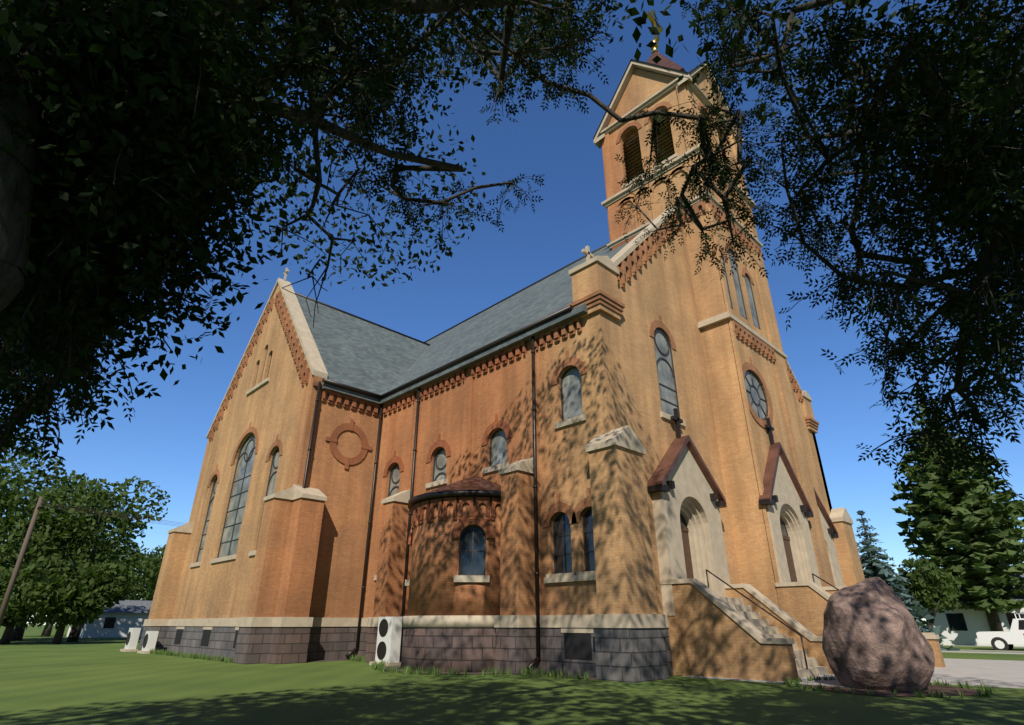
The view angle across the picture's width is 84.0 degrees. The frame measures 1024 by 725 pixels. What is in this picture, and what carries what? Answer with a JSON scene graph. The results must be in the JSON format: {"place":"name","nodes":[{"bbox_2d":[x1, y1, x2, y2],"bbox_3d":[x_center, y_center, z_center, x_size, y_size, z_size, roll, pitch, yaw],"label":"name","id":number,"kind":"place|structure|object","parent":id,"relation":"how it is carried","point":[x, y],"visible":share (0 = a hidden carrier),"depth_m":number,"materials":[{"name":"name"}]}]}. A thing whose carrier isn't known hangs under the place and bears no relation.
{"place":"outdoors","nodes":[
{"label":"outdoors","id":0,"kind":"place"},
{"bbox_2d":[66,600,151,637],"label":"house","id":1,"kind":"structure","parent":0,"point":[120,619],"depth_m":69.38,"materials":[{"name":"white"}]},
{"bbox_2d":[0,0,791,483],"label":"tree","id":2,"kind":"object","parent":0,"point":[150,158],"depth_m":3.96,"materials":[{"name":"green plant"}]},
{"bbox_2d":[0,625,1023,724],"bbox_3d":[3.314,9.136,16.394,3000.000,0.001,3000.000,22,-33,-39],"label":"lawn","id":3,"kind":"structure","parent":0,"point":[86,681],"depth_m":12.21,"materials":[{"name":"green plant"}]},
{"bbox_2d":[0,559,71,644],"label":"tree","id":4,"kind":"object","parent":3,"relation":"on","point":[15,607],"depth_m":44.63,"materials":[{"name":"green plant"}]},
{"bbox_2d":[0,432,72,567],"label":"tree","id":5,"kind":"object","parent":3,"relation":"on","point":[15,467],"depth_m":57.03,"materials":[{"name":"green plant"}]},
{"bbox_2d":[0,463,88,571],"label":"tree","id":6,"kind":"object","parent":3,"relation":"on","point":[18,496],"depth_m":51.41,"materials":[{"name":"green plant"}]},
{"bbox_2d":[0,469,135,640],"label":"tree","id":7,"kind":"object","parent":3,"relation":"on","point":[66,481],"depth_m":59.60,"materials":[{"name":"green plant"}]},
{"bbox_2d":[23,508,117,636],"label":"tree","id":8,"kind":"object","parent":3,"relation":"on","point":[47,632],"depth_m":72.58,"materials":[{"name":"plant"}]},
{"bbox_2d":[15,555,133,643],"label":"tree","id":9,"kind":"object","parent":3,"relation":"on","point":[82,596],"depth_m":45.46,"materials":[{"name":"green plant"}]},
{"bbox_2d":[1,476,170,641],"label":"tree","id":10,"kind":"object","parent":3,"relation":"on","point":[71,528],"depth_m":53.72,"materials":[{"name":"green plant"}]},
{"bbox_2d":[0,496,184,626],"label":"utility pole","id":11,"kind":"object","parent":3,"relation":"on","point":[6,599],"visible":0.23,"depth_m":42.75,"materials":[{"name":"brown wood"}]},
{"bbox_2d":[95,535,160,600],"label":"tree","id":12,"kind":"object","parent":3,"relation":"on","point":[132,562],"depth_m":98.73,"materials":[{"name":"green plant"}]},
{"bbox_2d":[99,544,165,600],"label":"tree","id":13,"kind":"object","parent":3,"relation":"on","point":[152,575],"depth_m":87.97,"materials":[{"name":"green plant"}]},
{"bbox_2d":[131,561,155,600],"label":"tree","id":14,"kind":"object","parent":3,"relation":"on","point":[146,586],"visible":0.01,"depth_m":94.25,"materials":[{"name":"green plant"}]},
{"bbox_2d":[176,653,596,679],"bbox_3d":[-9.374,13.006,24.709,30.085,0.118,4.360,-16,-29,32],"label":"soil strip","id":15,"kind":"object","parent":3,"relation":"on","point":[573,676],"visible":0.2,"depth_m":18.55,"materials":[{"name":"brown soil"}]},
{"bbox_2d":[375,617,402,662],"bbox_3d":[-4.849,10.913,22.338,0.470,1.700,1.000,22,-33,-39],"label":"ac unit","id":16,"kind":"object","parent":15,"relation":"on","point":[388,644],"visible":0.96,"depth_m":22.13,"materials":[{"name":"grey paint"}]},
{"bbox_2d":[136,647,993,697],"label":"grass tufts","id":17,"kind":"object","parent":3,"relation":"on","point":[984,691],"visible":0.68,"depth_m":17.58,"materials":[{"name":"green plant"}]},
{"bbox_2d":[802,684,992,696],"bbox_3d":[9.168,8.045,14.050,3.761,0.001,4.216,22,-33,-39],"label":"mulch bed","id":18,"kind":"object","parent":3,"relation":"on","point":[952,690],"visible":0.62,"depth_m":13.37,"materials":[{"name":"brown soil"}]},
{"bbox_2d":[822,577,934,690],"bbox_3d":[9.247,6.954,14.691,2.301,2.641,2.435,22,-33,-39],"label":"boulder","id":19,"kind":"object","parent":18,"relation":"on","point":[873,637],"visible":0.95,"depth_m":13.86,"materials":[{"name":"stone"}]},
{"bbox_2d":[855,510,960,650],"bbox_3d":[24.435,14.478,37.640,6.197,9.317,6.576,22,-33,-39],"label":"blue spruce","id":20,"kind":"object","parent":3,"relation":"on","point":[883,568],"depth_m":37.11,"materials":[{"name":"plant"}]},
{"bbox_2d":[895,555,944,608],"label":"tree","id":21,"kind":"object","parent":3,"relation":"on","point":[916,570],"visible":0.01,"depth_m":73.58,"materials":[{"name":"green plant"}]},
{"bbox_2d":[897,557,962,627],"bbox_3d":[28.272,16.086,38.308,3.792,5.706,3.860,22,-33,-39],"label":"tree","id":22,"kind":"object","parent":3,"relation":"on","point":[935,579],"depth_m":37.92,"materials":[{"name":"green plant"}]},
{"bbox_2d":[890,400,1023,630],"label":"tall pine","id":23,"kind":"object","parent":3,"relation":"on","point":[958,498],"depth_m":42.81,"materials":[{"name":"green plant"}]},
{"bbox_2d":[930,574,1023,646],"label":"house","id":24,"kind":"structure","parent":3,"relation":"on","point":[960,626],"depth_m":42.87,"materials":[{"name":"white"}]},
{"bbox_2d":[0,0,1023,624],"label":"sky","id":25,"kind":"structure","parent":0,"point":[164,443],"materials":[{"name":"blue"}]},
{"bbox_2d":[120,59,945,681],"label":"church","id":26,"kind":"structure","parent":0,"point":[708,637],"depth_m":23.87,"materials":[{"name":"brown brick"}]},
{"bbox_2d":[124,628,140,648],"bbox_3d":[-22.491,16.394,33.692,0.420,1.230,0.900,22,-33,-39],"label":"ac unit","id":27,"kind":"object","parent":26,"relation":"on","point":[132,638],"visible":0.94,"depth_m":33.47,"materials":[{"name":"grey paint"}]},
{"bbox_2d":[141,631,158,650],"bbox_3d":[-20.111,15.506,31.582,0.420,1.080,0.900,22,-33,-39],"label":"ac unit","id":28,"kind":"object","parent":26,"relation":"on","point":[149,641],"visible":0.98,"depth_m":31.36,"materials":[{"name":"grey paint"}]},
{"bbox_2d":[172,284,322,618],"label":"wall","id":29,"kind":"structure","parent":26,"relation":"attached to","point":[281,402],"depth_m":31.65,"materials":[{"name":"brick"}]},
{"bbox_2d":[308,393,380,617],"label":"wall","id":30,"kind":"structure","parent":26,"relation":"attached to","point":[337,583],"depth_m":27.66,"materials":[{"name":"brick"}]},
{"bbox_2d":[138,626,672,682],"bbox_3d":[-1.768,12.353,24.643,18.552,1.650,41.541,76,-77,-65],"label":"stone foundation","id":31,"kind":"object","parent":26,"relation":"attached to","point":[633,655],"visible":0.42,"depth_m":19.05,"materials":[{"name":"grey stone"}]},
{"bbox_2d":[407,497,500,615],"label":"apse wall","id":32,"kind":"structure","parent":26,"relation":"attached to","point":[435,589],"depth_m":20.36,"materials":[{"name":"brick"}]},
{"bbox_2d":[296,241,629,404],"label":"church roof","id":33,"kind":"structure","parent":26,"relation":"attached to","point":[355,352],"depth_m":33.81,"materials":[{"name":"grey tile"}]},
{"bbox_2d":[362,316,597,617],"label":"nave wall","id":34,"kind":"structure","parent":26,"relation":"attached to","point":[564,470],"depth_m":22.96,"materials":[{"name":"brick"}]},
{"bbox_2d":[196,251,767,574],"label":"windows","id":35,"kind":"structure","parent":26,"relation":"attached to","point":[247,459],"depth_m":26.21,"materials":[{"name":"grey glass"}]},
{"bbox_2d":[207,101,818,544],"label":"brick trim","id":36,"kind":"structure","parent":26,"relation":"attached to","point":[649,247],"depth_m":26.73,"materials":[{"name":"brown brick"}]},
{"bbox_2d":[460,510,787,573],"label":"windows","id":37,"kind":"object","parent":26,"relation":"attached to","point":[466,557],"visible":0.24,"depth_m":20.17,"materials":[{"name":"grey glass"}]},
{"bbox_2d":[423,51,838,535],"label":"small roofs","id":38,"kind":"structure","parent":26,"relation":"attached to","point":[666,465],"depth_m":22.68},
{"bbox_2d":[646,9,662,53],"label":"cross","id":39,"kind":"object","parent":26,"relation":"attached to","point":[652,17],"visible":0.72,"depth_m":41.29,"materials":[{"name":"gold metal"}]},
{"bbox_2d":[609,88,741,193],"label":"belfry wall","id":40,"kind":"structure","parent":26,"relation":"attached to","point":[620,171],"depth_m":34.68,"materials":[{"name":"brick"}]},
{"bbox_2d":[651,445,729,615],"bbox_3d":[6.591,5.982,21.084,4.200,6.250,0.420,22,-33,-39],"label":"portal","id":41,"kind":"object","parent":26,"relation":"attached to","point":[686,475],"visible":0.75,"depth_m":20.85,"materials":[{"name":"stone"}]},
{"bbox_2d":[588,214,843,613],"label":"front wall","id":42,"kind":"structure","parent":26,"relation":"on","point":[626,391],"depth_m":23.62,"materials":[{"name":"brick"}]},
{"bbox_2d":[681,526,797,581],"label":"doors","id":43,"kind":"structure","parent":26,"relation":"attached to","point":[688,559],"depth_m":21.57,"materials":[{"name":"brown wood"}]},
{"bbox_2d":[700,180,798,606],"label":"tower wall","id":44,"kind":"structure","parent":26,"relation":"attached to","point":[763,365],"depth_m":26.79,"materials":[{"name":"brick"}]},
{"bbox_2d":[766,455,821,586],"bbox_3d":[11.737,6.947,24.138,4.100,6.850,0.240,22,-33,-39],"label":"door surround","id":45,"kind":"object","parent":26,"relation":"attached to","point":[785,491],"depth_m":24.40,"materials":[{"name":"stone"}]},
{"bbox_2d":[817,505,843,585],"bbox_3d":[15.736,9.725,29.220,4.200,6.250,0.420,22,-33,-39],"label":"portal","id":46,"kind":"object","parent":26,"relation":"attached to","point":[834,561],"visible":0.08,"depth_m":29.97,"materials":[{"name":"stone"}]},
{"bbox_2d":[243,0,1023,290],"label":"tree crown foliage","id":47,"kind":"object","parent":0,"point":[653,30],"visible":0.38,"depth_m":15.17,"materials":[{"name":"green plant"}]},
{"bbox_2d":[680,0,1023,500],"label":"tree","id":48,"kind":"object","parent":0,"point":[972,194],"depth_m":5.89,"materials":[{"name":"green plant"}]},
{"bbox_2d":[683,651,1023,688],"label":"paved walkway","id":49,"kind":"structure","parent":0,"point":[1000,673],"depth_m":17.79,"materials":[{"name":"concrete"}]},
{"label":"side street","id":50,"kind":"structure","parent":0,"visible":0},
{"bbox_2d":[943,645,1023,651],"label":"road kerbs","id":51,"kind":"structure","parent":50,"relation":"on","point":[984,650],"depth_m":34.16,"materials":[{"name":"concrete"}]},
{"bbox_2d":[976,613,1023,650],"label":"pickup truck","id":52,"kind":"object","parent":50,"relation":"on","point":[1002,640],"visible":0.93,"depth_m":34.65,"materials":[{"name":"white paint"}]}
]}

